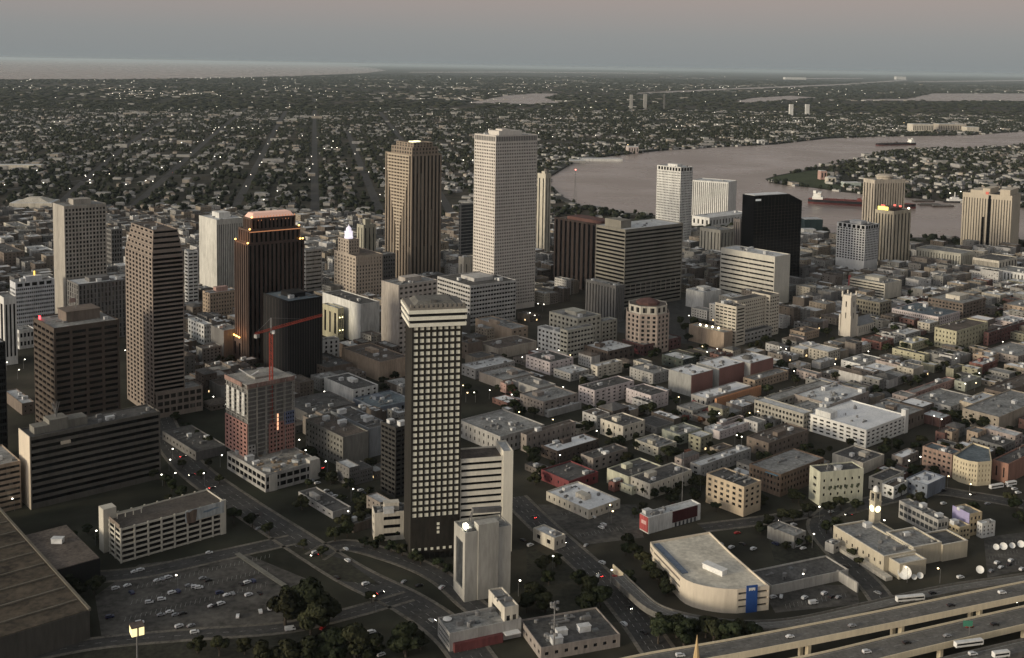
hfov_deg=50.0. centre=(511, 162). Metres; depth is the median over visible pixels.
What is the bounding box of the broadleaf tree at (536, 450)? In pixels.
[530,446,540,454]
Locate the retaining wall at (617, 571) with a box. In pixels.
[613,564,623,575]
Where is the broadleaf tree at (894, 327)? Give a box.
[890,325,898,328]
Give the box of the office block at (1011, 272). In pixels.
[973,264,1023,280]
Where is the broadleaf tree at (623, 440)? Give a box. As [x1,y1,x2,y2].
[617,435,625,444]
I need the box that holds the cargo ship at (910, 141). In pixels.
[876,137,915,145]
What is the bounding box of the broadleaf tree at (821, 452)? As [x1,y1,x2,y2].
[815,448,825,455]
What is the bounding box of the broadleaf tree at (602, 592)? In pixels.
[591,585,613,608]
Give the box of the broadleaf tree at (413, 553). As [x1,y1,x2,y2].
[407,549,418,561]
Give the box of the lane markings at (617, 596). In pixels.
[538,515,662,649]
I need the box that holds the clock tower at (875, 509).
[869,486,881,522]
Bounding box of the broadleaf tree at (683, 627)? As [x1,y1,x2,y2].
[673,617,694,645]
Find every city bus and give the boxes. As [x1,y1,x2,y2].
[895,593,924,602]
[953,637,983,648]
[989,482,1003,489]
[991,649,1009,657]
[1005,480,1016,484]
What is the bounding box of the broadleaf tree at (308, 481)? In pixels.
[305,478,312,488]
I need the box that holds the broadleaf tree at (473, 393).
[470,390,477,398]
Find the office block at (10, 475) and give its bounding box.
[0,444,21,511]
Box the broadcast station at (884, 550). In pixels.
[833,520,967,580]
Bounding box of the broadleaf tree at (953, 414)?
[947,410,959,421]
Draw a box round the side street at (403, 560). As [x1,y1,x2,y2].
[317,541,487,610]
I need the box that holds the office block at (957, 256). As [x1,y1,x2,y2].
[916,245,974,264]
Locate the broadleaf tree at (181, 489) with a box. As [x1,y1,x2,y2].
[174,485,186,495]
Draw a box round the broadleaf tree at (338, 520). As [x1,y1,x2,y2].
[333,514,351,523]
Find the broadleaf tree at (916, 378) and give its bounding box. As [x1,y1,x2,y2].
[912,375,922,384]
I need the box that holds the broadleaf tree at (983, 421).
[976,416,989,426]
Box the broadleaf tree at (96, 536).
[93,531,98,542]
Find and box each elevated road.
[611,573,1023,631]
[622,581,1023,657]
[791,605,1023,657]
[940,638,1023,657]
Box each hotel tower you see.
[536,171,550,250]
[553,214,604,289]
[595,217,682,309]
[862,172,904,222]
[875,204,910,264]
[960,186,1020,245]
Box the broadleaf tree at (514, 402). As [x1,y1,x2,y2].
[509,399,520,408]
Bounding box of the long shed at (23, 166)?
[0,164,43,169]
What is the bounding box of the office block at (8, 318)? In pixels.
[0,291,17,364]
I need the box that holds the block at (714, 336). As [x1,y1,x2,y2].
[689,322,732,348]
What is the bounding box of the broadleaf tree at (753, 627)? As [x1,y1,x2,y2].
[746,621,763,634]
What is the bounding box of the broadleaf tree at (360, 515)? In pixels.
[353,511,365,521]
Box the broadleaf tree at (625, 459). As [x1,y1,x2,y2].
[619,457,628,463]
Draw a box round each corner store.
[324,372,377,400]
[526,350,572,374]
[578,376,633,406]
[600,412,644,440]
[626,383,668,408]
[841,353,880,367]
[892,346,929,360]
[906,377,954,395]
[960,392,994,409]
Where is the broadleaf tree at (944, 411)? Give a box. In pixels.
[939,409,948,413]
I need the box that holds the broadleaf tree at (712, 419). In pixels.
[707,415,717,423]
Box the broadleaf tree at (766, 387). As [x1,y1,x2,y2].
[761,384,773,394]
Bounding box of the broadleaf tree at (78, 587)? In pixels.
[72,581,88,593]
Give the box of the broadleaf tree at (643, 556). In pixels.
[634,551,651,563]
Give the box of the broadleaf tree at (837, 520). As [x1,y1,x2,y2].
[831,516,843,524]
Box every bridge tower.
[629,95,632,108]
[643,94,646,108]
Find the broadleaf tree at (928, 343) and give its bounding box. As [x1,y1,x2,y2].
[924,340,933,349]
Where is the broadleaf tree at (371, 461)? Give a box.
[364,458,377,465]
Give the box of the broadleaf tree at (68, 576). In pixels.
[64,573,79,584]
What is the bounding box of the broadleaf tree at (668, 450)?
[660,445,675,461]
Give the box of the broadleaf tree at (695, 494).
[690,490,700,499]
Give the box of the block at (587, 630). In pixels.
[521,607,619,657]
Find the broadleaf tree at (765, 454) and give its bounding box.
[761,451,772,458]
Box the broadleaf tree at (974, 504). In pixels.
[968,501,980,508]
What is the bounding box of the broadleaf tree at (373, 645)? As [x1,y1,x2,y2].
[360,632,385,657]
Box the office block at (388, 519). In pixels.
[372,499,404,540]
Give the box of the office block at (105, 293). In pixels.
[67,274,125,336]
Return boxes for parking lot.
[95,555,305,635]
[539,505,642,543]
[617,299,714,343]
[769,585,858,612]
[984,532,1023,577]
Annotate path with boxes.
[235,552,286,585]
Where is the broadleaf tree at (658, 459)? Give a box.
[654,454,662,463]
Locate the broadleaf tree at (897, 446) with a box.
[892,443,900,451]
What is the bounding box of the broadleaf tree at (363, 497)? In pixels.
[356,494,367,508]
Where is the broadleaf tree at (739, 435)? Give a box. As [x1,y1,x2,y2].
[736,432,742,441]
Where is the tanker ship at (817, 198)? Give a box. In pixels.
[808,190,915,208]
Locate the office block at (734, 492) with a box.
[706,467,760,516]
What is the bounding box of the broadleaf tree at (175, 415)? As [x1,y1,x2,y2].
[170,411,180,419]
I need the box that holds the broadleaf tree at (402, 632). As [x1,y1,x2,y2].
[386,621,422,656]
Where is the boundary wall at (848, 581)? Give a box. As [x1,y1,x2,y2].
[837,570,858,592]
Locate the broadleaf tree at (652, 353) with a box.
[647,350,657,359]
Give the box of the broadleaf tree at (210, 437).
[202,435,213,440]
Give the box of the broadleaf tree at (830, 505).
[821,501,836,515]
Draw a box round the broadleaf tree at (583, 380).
[579,376,588,384]
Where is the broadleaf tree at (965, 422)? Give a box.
[958,418,970,426]
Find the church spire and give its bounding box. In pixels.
[693,636,699,657]
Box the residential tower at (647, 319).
[625,297,668,353]
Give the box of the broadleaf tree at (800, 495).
[794,492,806,503]
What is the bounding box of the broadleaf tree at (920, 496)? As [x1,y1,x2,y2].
[915,491,927,501]
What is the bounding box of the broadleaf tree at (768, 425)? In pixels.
[764,423,772,428]
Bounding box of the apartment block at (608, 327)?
[601,317,616,340]
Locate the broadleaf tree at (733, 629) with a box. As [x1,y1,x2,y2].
[718,621,743,639]
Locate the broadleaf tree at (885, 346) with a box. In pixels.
[881,344,889,349]
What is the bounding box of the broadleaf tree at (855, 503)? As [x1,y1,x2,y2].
[849,498,864,511]
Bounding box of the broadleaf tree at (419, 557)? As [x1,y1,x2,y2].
[413,553,423,564]
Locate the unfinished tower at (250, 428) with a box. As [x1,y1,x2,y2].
[224,366,294,457]
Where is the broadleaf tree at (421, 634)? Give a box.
[416,630,429,649]
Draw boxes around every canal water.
[410,72,657,73]
[470,93,557,103]
[637,80,905,93]
[737,96,814,102]
[806,78,862,78]
[865,93,1023,100]
[914,80,1023,81]
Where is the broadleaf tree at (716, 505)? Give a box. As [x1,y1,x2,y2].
[710,502,721,511]
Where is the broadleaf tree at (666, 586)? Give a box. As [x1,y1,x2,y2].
[658,577,675,595]
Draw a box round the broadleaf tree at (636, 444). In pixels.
[632,441,640,449]
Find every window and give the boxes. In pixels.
[0,465,18,470]
[0,470,19,475]
[0,475,19,481]
[0,481,19,486]
[0,486,19,492]
[0,492,19,497]
[0,497,19,503]
[1,304,15,356]
[1,503,19,508]
[12,285,53,290]
[12,289,53,294]
[16,293,53,298]
[17,297,53,302]
[17,301,53,306]
[17,305,53,310]
[17,309,53,314]
[17,313,53,319]
[17,332,32,337]
[21,340,32,345]
[31,415,157,443]
[31,421,157,449]
[32,427,158,456]
[32,434,158,463]
[32,440,158,469]
[32,446,158,476]
[32,452,158,483]
[32,458,158,489]
[32,464,158,496]
[33,472,158,502]
[35,323,116,335]
[35,329,116,341]
[36,335,116,347]
[36,341,116,353]
[36,346,116,359]
[36,352,116,365]
[36,358,116,371]
[36,364,117,377]
[36,369,117,383]
[36,375,117,389]
[37,381,117,395]
[37,387,117,401]
[37,393,117,407]
[37,398,117,412]
[37,404,117,414]
[65,207,104,211]
[65,211,104,215]
[65,215,104,219]
[65,219,104,223]
[66,223,104,227]
[66,227,104,231]
[66,231,104,236]
[66,235,104,240]
[66,239,104,244]
[66,243,104,248]
[66,247,105,252]
[66,251,105,256]
[66,255,105,260]
[66,259,105,264]
[66,263,105,268]
[66,267,105,273]
[67,271,105,277]
[68,281,123,289]
[68,286,123,293]
[68,290,123,298]
[75,295,123,303]
[75,299,124,305]
[102,304,124,310]
[127,249,182,261]
[127,253,182,265]
[127,257,182,269]
[127,261,182,274]
[127,266,182,278]
[127,270,182,283]
[127,274,182,287]
[127,278,182,291]
[127,282,182,296]
[127,286,182,300]
[127,290,182,304]
[127,294,182,309]
[127,299,182,313]
[127,303,182,317]
[127,307,182,322]
[127,311,182,326]
[127,315,182,330]
[128,244,181,255]
[128,320,182,335]
[128,324,182,339]
[128,328,182,343]
[128,332,183,348]
[128,336,183,352]
[128,340,183,356]
[128,344,183,361]
[128,348,183,365]
[128,352,183,369]
[128,356,183,374]
[128,361,183,378]
[128,365,183,382]
[128,369,183,387]
[128,373,183,391]
[129,239,179,249]
[130,234,178,244]
[131,229,177,238]
[133,225,176,233]
[155,389,200,399]
[158,395,200,406]
[159,402,200,412]
[217,223,241,287]
[228,456,308,481]
[228,463,308,488]
[235,341,240,355]
[236,241,301,359]
[246,229,297,242]
[253,217,293,228]
[307,423,341,441]
[325,310,342,333]
[335,277,380,285]
[335,281,380,289]
[336,260,380,267]
[336,264,380,271]
[338,268,380,274]
[338,271,380,278]
[338,275,380,281]
[358,227,373,250]
[373,515,399,519]
[373,523,399,527]
[373,531,399,535]
[382,425,404,432]
[382,430,404,437]
[382,435,404,441]
[382,439,403,446]
[382,444,403,451]
[382,454,403,461]
[382,458,403,465]
[382,463,403,470]
[382,468,403,475]
[382,473,403,480]
[382,477,403,485]
[382,482,403,490]
[382,487,403,494]
[386,154,439,277]
[393,146,436,150]
[393,150,436,153]
[400,282,435,289]
[400,287,435,294]
[438,279,515,289]
[438,283,515,293]
[438,287,514,297]
[438,291,514,302]
[456,537,462,586]
[459,204,473,207]
[459,207,473,210]
[459,211,473,213]
[459,214,472,217]
[459,217,472,220]
[459,221,472,223]
[459,224,472,227]
[459,227,472,230]
[459,231,472,233]
[459,234,472,237]
[459,237,472,240]
[459,240,472,243]
[459,244,472,247]
[459,247,472,250]
[459,250,472,253]
[461,431,520,446]
[461,460,501,464]
[461,467,501,471]
[461,473,501,478]
[461,480,500,484]
[461,487,500,491]
[461,493,500,497]
[461,500,500,504]
[461,513,499,517]
[466,299,514,306]
[466,307,514,314]
[466,426,520,440]
[468,303,514,310]
[470,311,514,319]
[474,203,533,207]
[474,206,533,211]
[474,210,533,214]
[474,213,533,217]
[474,216,534,221]
[474,219,534,224]
[474,223,534,227]
[474,226,534,231]
[474,229,534,234]
[474,232,534,237]
[474,235,534,240]
[474,239,534,244]
[474,242,534,247]
[474,245,534,250]
[474,248,534,254]
[475,141,536,144]
[475,145,534,148]
[475,148,534,151]
[475,151,534,154]
[475,155,534,158]
[475,158,534,161]
[475,161,535,164]
[475,164,535,168]
[475,168,535,171]
[475,171,535,174]
[475,174,535,178]
[475,177,535,181]
[475,252,534,257]
[475,255,532,260]
[475,258,532,263]
[475,261,532,267]
[475,265,532,270]
[475,268,532,273]
[476,181,535,184]
[476,184,535,188]
[476,187,535,191]
[476,191,535,194]
[476,194,535,197]
[476,197,535,201]
[476,200,533,204]
[492,602,515,620]
[523,629,615,654]
[537,534,562,544]
[538,178,549,250]
[549,496,617,514]
[551,314,598,322]
[555,219,594,287]
[561,328,592,334]
[561,332,592,338]
[561,337,592,343]
[561,341,592,347]
[586,348,631,354]
[587,282,622,318]
[596,255,680,264]
[596,259,680,268]
[596,263,680,271]
[596,266,680,275]
[596,270,680,279]
[596,274,679,283]
[597,226,681,233]
[597,230,681,237]
[597,233,681,241]
[597,237,681,245]
[597,241,680,249]
[597,244,680,252]
[597,248,680,256]
[597,252,680,260]
[624,281,679,291]
[624,285,679,295]
[624,288,679,298]
[624,292,679,302]
[624,296,679,306]
[625,277,679,287]
[628,314,667,318]
[628,318,667,323]
[628,322,667,327]
[628,327,666,331]
[628,331,666,336]
[628,335,666,340]
[631,306,664,312]
[692,181,727,214]
[693,217,738,224]
[701,231,732,249]
[708,488,758,502]
[708,493,757,507]
[709,477,758,491]
[709,483,758,496]
[720,284,742,289]
[720,288,740,293]
[721,253,773,263]
[721,258,773,268]
[721,262,773,272]
[721,267,773,277]
[721,271,772,281]
[721,275,772,286]
[721,280,772,290]
[734,222,741,245]
[751,462,822,479]
[751,472,809,485]
[756,403,808,418]
[756,408,807,423]
[761,479,806,491]
[809,416,903,432]
[809,420,903,436]
[809,423,903,440]
[809,427,899,444]
[813,490,858,495]
[814,476,859,481]
[837,236,877,240]
[837,238,877,243]
[837,241,877,245]
[837,243,875,248]
[837,246,875,250]
[837,248,875,253]
[837,250,876,255]
[837,253,876,257]
[837,255,876,260]
[838,226,876,230]
[838,229,877,233]
[838,231,877,235]
[838,234,877,238]
[850,279,883,285]
[850,282,883,288]
[850,285,883,291]
[856,300,889,306]
[858,305,889,310]
[858,309,889,314]
[863,182,903,222]
[876,213,909,260]
[893,310,947,319]
[900,504,946,526]
[900,511,935,530]
[913,126,932,129]
[917,251,973,264]
[924,450,949,458]
[929,299,984,306]
[929,303,984,309]
[939,126,960,129]
[961,197,1010,245]
[973,260,1015,266]
[1004,273,1022,279]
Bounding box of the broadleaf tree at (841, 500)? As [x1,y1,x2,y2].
[832,496,849,510]
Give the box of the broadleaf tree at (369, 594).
[364,591,377,602]
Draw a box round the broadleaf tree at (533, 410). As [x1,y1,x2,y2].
[527,406,539,418]
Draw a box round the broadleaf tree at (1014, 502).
[1007,498,1022,511]
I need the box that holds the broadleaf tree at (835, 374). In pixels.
[831,371,839,380]
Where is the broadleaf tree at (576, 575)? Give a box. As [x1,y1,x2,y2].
[570,569,586,584]
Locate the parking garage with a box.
[99,488,225,562]
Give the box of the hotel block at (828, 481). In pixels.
[809,461,863,505]
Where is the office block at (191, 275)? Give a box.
[184,249,198,301]
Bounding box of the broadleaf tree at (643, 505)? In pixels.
[639,502,647,509]
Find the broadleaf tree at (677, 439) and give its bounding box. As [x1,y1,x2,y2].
[674,436,682,446]
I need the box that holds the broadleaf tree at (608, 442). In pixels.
[605,439,614,444]
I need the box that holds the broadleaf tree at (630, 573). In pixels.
[623,569,636,582]
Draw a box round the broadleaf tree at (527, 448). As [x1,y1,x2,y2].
[522,445,532,455]
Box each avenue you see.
[7,172,453,189]
[60,110,181,201]
[129,108,247,205]
[160,417,492,657]
[231,106,288,210]
[310,94,318,210]
[345,131,384,211]
[378,111,454,211]
[512,496,671,652]
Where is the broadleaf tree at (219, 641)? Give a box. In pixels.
[210,635,229,655]
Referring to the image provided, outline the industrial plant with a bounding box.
[783,77,805,79]
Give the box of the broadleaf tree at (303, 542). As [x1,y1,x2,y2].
[297,538,307,549]
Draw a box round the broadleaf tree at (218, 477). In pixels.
[214,474,224,483]
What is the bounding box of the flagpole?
[682,452,683,498]
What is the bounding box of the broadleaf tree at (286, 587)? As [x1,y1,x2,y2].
[281,585,296,589]
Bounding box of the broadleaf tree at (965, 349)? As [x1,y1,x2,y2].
[962,348,972,353]
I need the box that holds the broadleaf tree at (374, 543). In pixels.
[368,539,379,549]
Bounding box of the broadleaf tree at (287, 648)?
[270,638,301,657]
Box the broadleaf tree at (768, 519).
[762,514,774,524]
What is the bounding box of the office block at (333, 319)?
[323,303,343,339]
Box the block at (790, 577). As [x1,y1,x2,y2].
[752,555,847,594]
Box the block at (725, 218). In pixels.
[692,210,741,225]
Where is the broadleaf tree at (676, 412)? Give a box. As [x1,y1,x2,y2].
[669,409,680,415]
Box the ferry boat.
[943,192,962,202]
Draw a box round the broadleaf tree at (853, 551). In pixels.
[846,548,857,554]
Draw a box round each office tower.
[0,338,7,448]
[33,297,120,422]
[53,197,106,313]
[125,221,184,407]
[234,209,303,363]
[263,288,322,377]
[357,218,375,250]
[381,274,436,354]
[381,417,404,498]
[385,140,441,277]
[401,294,467,559]
[453,506,510,601]
[458,202,473,259]
[473,128,537,308]
[656,163,692,239]
[719,245,789,302]
[741,192,801,276]
[835,219,878,269]
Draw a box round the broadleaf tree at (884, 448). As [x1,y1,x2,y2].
[877,444,890,453]
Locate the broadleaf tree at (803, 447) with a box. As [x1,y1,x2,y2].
[800,444,808,450]
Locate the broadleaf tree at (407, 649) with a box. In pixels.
[388,634,417,653]
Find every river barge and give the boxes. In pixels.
[912,199,934,201]
[917,203,938,205]
[930,204,953,206]
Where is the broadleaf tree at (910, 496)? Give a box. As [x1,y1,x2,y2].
[906,494,915,500]
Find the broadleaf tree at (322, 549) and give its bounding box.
[316,545,328,556]
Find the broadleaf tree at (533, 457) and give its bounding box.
[526,452,540,462]
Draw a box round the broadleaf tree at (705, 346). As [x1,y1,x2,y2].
[699,343,708,349]
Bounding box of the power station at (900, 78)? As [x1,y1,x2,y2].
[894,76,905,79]
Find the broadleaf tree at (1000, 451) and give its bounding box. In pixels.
[995,447,1004,455]
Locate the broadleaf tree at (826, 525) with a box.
[820,520,834,533]
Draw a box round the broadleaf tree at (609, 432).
[605,428,611,435]
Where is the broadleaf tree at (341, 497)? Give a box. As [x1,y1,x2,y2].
[336,494,346,500]
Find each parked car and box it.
[105,614,113,618]
[111,586,119,590]
[145,599,153,603]
[157,596,165,600]
[167,590,175,594]
[174,623,183,628]
[186,623,195,627]
[190,629,198,633]
[215,590,223,594]
[217,601,225,605]
[244,592,252,596]
[285,625,295,630]
[377,652,385,657]
[620,621,627,626]
[675,652,684,657]
[785,634,794,638]
[808,599,818,604]
[862,649,871,653]
[902,640,911,644]
[943,633,951,637]
[968,651,977,655]
[997,590,1006,594]
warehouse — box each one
[7,388,34,414]
[25,245,51,252]
[162,425,225,460]
[291,391,354,419]
[298,487,350,518]
[306,413,368,464]
[317,352,352,372]
[331,406,382,457]
[342,342,404,380]
[353,390,404,415]
[461,409,544,449]
[462,356,514,378]
[479,365,533,386]
[483,335,536,356]
[512,375,555,392]
[520,385,577,415]
[520,419,575,451]
[541,433,598,462]
[541,460,597,486]
[544,401,580,417]
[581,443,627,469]
[584,339,633,361]
[607,457,661,484]
[630,462,691,498]
[650,532,768,613]
[662,351,695,367]
[668,364,712,396]
[690,445,750,475]
[691,381,750,404]
[696,356,743,387]
[729,352,772,376]
[743,368,787,387]
[746,423,808,454]
[749,448,823,496]
[761,414,780,426]
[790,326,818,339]
[832,445,883,473]
[833,300,857,310]
[870,399,923,429]
[914,388,971,410]
[962,389,1023,427]
[969,357,997,374]
[972,350,998,361]
[983,319,1023,345]
[984,373,1023,394]
[986,342,1023,362]
[991,445,1023,482]
[995,314,1023,324]
[1003,298,1023,310]
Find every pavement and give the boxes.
[41,591,414,657]
[100,535,296,582]
[161,418,497,657]
[305,539,487,611]
[512,495,674,653]
[697,509,824,531]
[806,507,891,600]
[836,487,1023,515]
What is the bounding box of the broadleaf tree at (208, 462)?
[204,459,212,467]
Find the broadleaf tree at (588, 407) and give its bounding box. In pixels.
[583,404,594,409]
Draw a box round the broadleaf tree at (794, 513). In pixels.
[789,509,803,521]
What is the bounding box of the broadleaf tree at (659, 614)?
[650,612,667,627]
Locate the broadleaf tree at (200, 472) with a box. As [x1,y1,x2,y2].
[196,469,206,478]
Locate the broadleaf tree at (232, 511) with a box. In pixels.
[227,507,241,522]
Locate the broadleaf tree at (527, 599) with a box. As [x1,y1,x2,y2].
[518,592,535,612]
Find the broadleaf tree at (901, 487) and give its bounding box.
[897,484,906,495]
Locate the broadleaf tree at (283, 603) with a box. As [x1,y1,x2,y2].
[266,589,300,625]
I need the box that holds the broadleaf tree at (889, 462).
[884,458,896,466]
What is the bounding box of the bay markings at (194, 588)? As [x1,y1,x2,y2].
[125,555,269,618]
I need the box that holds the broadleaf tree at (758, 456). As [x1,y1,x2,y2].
[755,451,762,459]
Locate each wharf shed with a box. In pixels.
[568,159,585,163]
[577,158,622,160]
[626,146,638,152]
[801,228,815,232]
[841,181,860,186]
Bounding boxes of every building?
[0,243,23,265]
[0,281,9,286]
[0,287,9,291]
[4,221,28,228]
[9,275,22,279]
[184,301,202,308]
[184,315,206,331]
[185,351,194,374]
[185,374,194,379]
[186,303,201,315]
[187,338,196,346]
[195,361,204,369]
[195,368,216,393]
[196,343,221,362]
[197,312,215,321]
[199,286,209,299]
[203,397,225,410]
[204,364,230,370]
[205,361,221,366]
[208,312,226,318]
[209,317,231,324]
[209,378,225,397]
[214,369,227,378]
[222,360,249,371]
[224,370,234,373]
[235,368,250,372]
[237,356,256,367]
[241,366,264,369]
[291,374,313,396]
[303,413,319,434]
[311,371,337,390]
[314,290,325,295]
[315,408,332,415]
[322,272,333,276]
[322,276,328,283]
[322,283,339,291]
[331,369,351,373]
[334,224,382,295]
[336,459,372,484]
[339,340,357,356]
[346,366,365,378]
[351,511,371,532]
[353,338,370,343]
[354,404,368,412]
[361,292,376,298]
[361,330,380,343]
[365,462,380,479]
[366,406,385,420]
[366,492,390,508]
[376,340,399,352]
[384,377,404,391]
[387,407,404,419]
[397,383,404,395]
[417,273,431,277]
[423,271,438,278]
[440,266,444,273]
[445,264,457,274]
[446,259,458,265]
[462,314,469,332]
[462,332,486,340]
[462,338,482,358]
[465,351,493,362]
[475,316,527,338]
[475,324,493,339]
[489,352,503,356]
[492,394,519,406]
[502,406,512,411]
[513,354,526,365]
[517,311,540,321]
[525,461,548,475]
[528,349,542,353]
[529,371,545,378]
[534,290,549,304]
[535,275,548,282]
[535,286,552,290]
[537,267,550,279]
[541,263,552,279]
[544,290,560,303]
[546,280,554,285]
[554,286,569,301]
[555,276,570,294]
[569,278,578,293]
[575,421,594,433]
[578,351,599,367]
[579,373,597,381]
[582,408,609,429]
[598,402,628,414]
[619,358,632,368]
[621,403,643,416]
[630,363,668,383]
[632,396,653,414]
[633,358,651,365]
[642,415,673,433]
[651,410,681,424]
[655,385,671,395]
[670,349,698,359]
[674,450,698,468]
[677,401,707,419]
[681,277,688,283]
[681,283,691,292]
[682,273,694,279]
[684,348,709,356]
[688,430,711,451]
[691,306,708,319]
[692,278,705,287]
[692,410,721,425]
[694,346,719,356]
[699,356,711,361]
[706,275,719,288]
[708,270,719,275]
[708,402,728,418]
[709,302,714,321]
[710,351,725,357]
[710,442,732,451]
[715,385,760,405]
[719,292,741,300]
[721,351,732,356]
[723,346,740,355]
[726,399,752,415]
[729,407,741,417]
[732,467,748,475]
[736,458,753,469]
[737,394,758,411]
[741,288,756,294]
[744,347,765,354]
[744,416,765,432]
[765,341,785,351]
[767,521,805,548]
[768,350,791,361]
[773,364,790,373]
[778,314,789,328]
[779,304,799,325]
[779,350,798,360]
[782,336,803,345]
[785,345,790,350]
[788,304,809,320]
[789,275,804,284]
[789,283,797,293]
[789,288,795,299]
[789,333,806,341]
[790,344,808,357]
[793,294,812,305]
[794,321,812,327]
[796,284,815,294]
[796,368,821,378]
[799,341,818,346]
[802,292,821,299]
[802,318,822,328]
[804,306,824,317]
[805,377,829,383]
[808,316,828,327]
[808,344,839,359]
[809,299,835,312]
[812,284,829,292]
[817,280,836,286]
[818,170,826,179]
[818,288,837,300]
[818,377,841,383]
[820,368,838,380]
[821,313,838,324]
[824,340,844,347]
[825,177,835,181]
[827,345,848,358]
[829,285,853,300]
[829,366,844,368]
[834,336,858,342]
[838,368,867,382]
[841,285,858,292]
[842,382,867,390]
[845,339,861,354]
[848,380,872,393]
[851,365,883,374]
[855,288,874,295]
[861,341,870,352]
[862,334,893,349]
[862,374,885,389]
[864,362,896,371]
[869,392,884,404]
[870,316,889,328]
[871,372,897,388]
[876,327,897,334]
[876,358,900,366]
[877,464,909,479]
[879,353,902,361]
[880,391,891,397]
[880,397,901,401]
[881,312,903,321]
[881,332,899,342]
[885,370,906,384]
[888,322,906,328]
[891,299,912,304]
[892,390,916,399]
[897,296,916,302]
[897,362,923,378]
[898,498,948,531]
[899,316,918,327]
[900,397,933,411]
[903,295,920,301]
[903,359,922,364]
[907,374,911,381]
[913,328,926,334]
[917,295,927,301]
[917,318,939,332]
[921,361,941,372]
[923,291,939,295]
[924,350,942,360]
[924,409,950,426]
[934,356,950,369]
[935,348,955,352]
[935,426,950,440]
[937,439,956,447]
[939,352,959,364]
[942,344,963,350]
[945,422,964,437]
[946,363,962,377]
[952,443,991,485]
[953,351,970,363]
[956,371,971,376]
[956,441,995,459]
[962,364,981,376]
[964,427,972,435]
[969,315,994,325]
[969,345,987,352]
[971,433,1014,455]
[975,294,996,304]
[981,377,999,385]
[983,424,1022,448]
[984,374,1006,381]
[985,305,997,314]
[988,325,1000,329]
[988,367,1015,378]
[1004,362,1023,372]
[1009,309,1023,316]
[1010,330,1023,340]
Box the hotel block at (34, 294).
[10,271,54,327]
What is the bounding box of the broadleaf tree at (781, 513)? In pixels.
[776,508,790,520]
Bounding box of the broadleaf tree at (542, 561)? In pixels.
[534,555,549,569]
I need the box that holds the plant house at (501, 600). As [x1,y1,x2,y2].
[488,587,518,620]
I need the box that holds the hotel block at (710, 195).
[692,178,736,214]
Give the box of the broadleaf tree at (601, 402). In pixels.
[596,400,605,405]
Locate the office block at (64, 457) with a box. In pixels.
[18,402,160,509]
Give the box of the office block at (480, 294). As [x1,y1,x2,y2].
[437,271,515,325]
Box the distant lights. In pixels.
[4,76,1018,188]
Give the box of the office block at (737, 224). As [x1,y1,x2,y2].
[733,217,741,245]
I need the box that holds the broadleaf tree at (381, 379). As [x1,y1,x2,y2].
[378,376,388,382]
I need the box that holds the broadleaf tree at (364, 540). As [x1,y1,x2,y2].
[358,536,368,546]
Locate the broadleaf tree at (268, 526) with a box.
[261,522,273,535]
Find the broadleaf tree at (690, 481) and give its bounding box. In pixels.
[687,476,701,486]
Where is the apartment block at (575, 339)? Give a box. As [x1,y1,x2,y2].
[560,323,593,357]
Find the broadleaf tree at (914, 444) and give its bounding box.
[910,441,921,447]
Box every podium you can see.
[155,380,202,417]
[227,447,319,492]
[233,334,242,359]
[438,607,521,652]
[622,334,680,355]
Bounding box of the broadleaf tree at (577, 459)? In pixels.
[569,455,582,464]
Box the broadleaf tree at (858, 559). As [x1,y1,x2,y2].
[853,557,863,566]
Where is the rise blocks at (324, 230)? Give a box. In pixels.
[0,204,1023,463]
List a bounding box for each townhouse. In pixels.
[500,380,512,392]
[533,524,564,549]
[554,364,589,381]
[591,359,621,377]
[608,477,622,491]
[620,482,635,494]
[635,434,676,455]
[662,422,701,444]
[704,424,721,436]
[713,420,748,439]
[717,415,743,425]
[788,360,810,371]
[812,356,834,368]
[825,538,840,553]
[868,467,903,491]
[882,476,907,498]
[891,448,918,465]
[892,328,920,339]
[899,336,928,349]
[906,470,945,497]
[945,427,958,441]
[948,518,970,538]
[952,504,981,535]
[954,374,981,391]
[966,426,986,441]
[976,518,994,537]
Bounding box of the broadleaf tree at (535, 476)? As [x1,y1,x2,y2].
[526,471,541,484]
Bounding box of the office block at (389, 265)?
[379,251,395,279]
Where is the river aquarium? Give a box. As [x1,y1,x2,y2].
[801,217,822,230]
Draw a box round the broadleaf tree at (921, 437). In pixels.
[915,435,928,446]
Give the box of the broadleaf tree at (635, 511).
[632,507,640,517]
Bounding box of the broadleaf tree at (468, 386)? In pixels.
[464,383,471,389]
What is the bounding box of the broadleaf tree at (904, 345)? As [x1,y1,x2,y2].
[900,342,907,347]
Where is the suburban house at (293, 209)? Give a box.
[286,208,297,211]
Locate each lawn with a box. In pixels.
[73,632,361,657]
[289,546,379,584]
[527,546,617,622]
[622,564,714,642]
[769,538,823,562]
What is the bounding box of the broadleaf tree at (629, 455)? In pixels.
[620,452,633,460]
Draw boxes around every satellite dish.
[898,565,911,579]
[917,572,922,578]
[976,566,983,573]
[993,544,998,549]
[1000,542,1006,549]
[1017,540,1023,547]
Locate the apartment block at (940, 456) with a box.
[922,442,961,477]
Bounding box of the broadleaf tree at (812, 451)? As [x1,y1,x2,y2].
[808,449,817,454]
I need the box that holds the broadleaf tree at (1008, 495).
[1002,492,1017,498]
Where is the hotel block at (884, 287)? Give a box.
[848,274,901,298]
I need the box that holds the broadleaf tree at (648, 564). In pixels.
[641,559,656,571]
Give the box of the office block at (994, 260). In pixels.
[972,253,1016,267]
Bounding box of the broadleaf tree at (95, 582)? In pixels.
[83,575,105,593]
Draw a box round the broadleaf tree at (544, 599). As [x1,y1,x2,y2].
[535,592,553,612]
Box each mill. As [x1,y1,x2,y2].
[907,123,933,131]
[933,123,965,130]
[961,126,978,131]
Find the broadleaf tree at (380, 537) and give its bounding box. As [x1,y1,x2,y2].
[374,534,385,544]

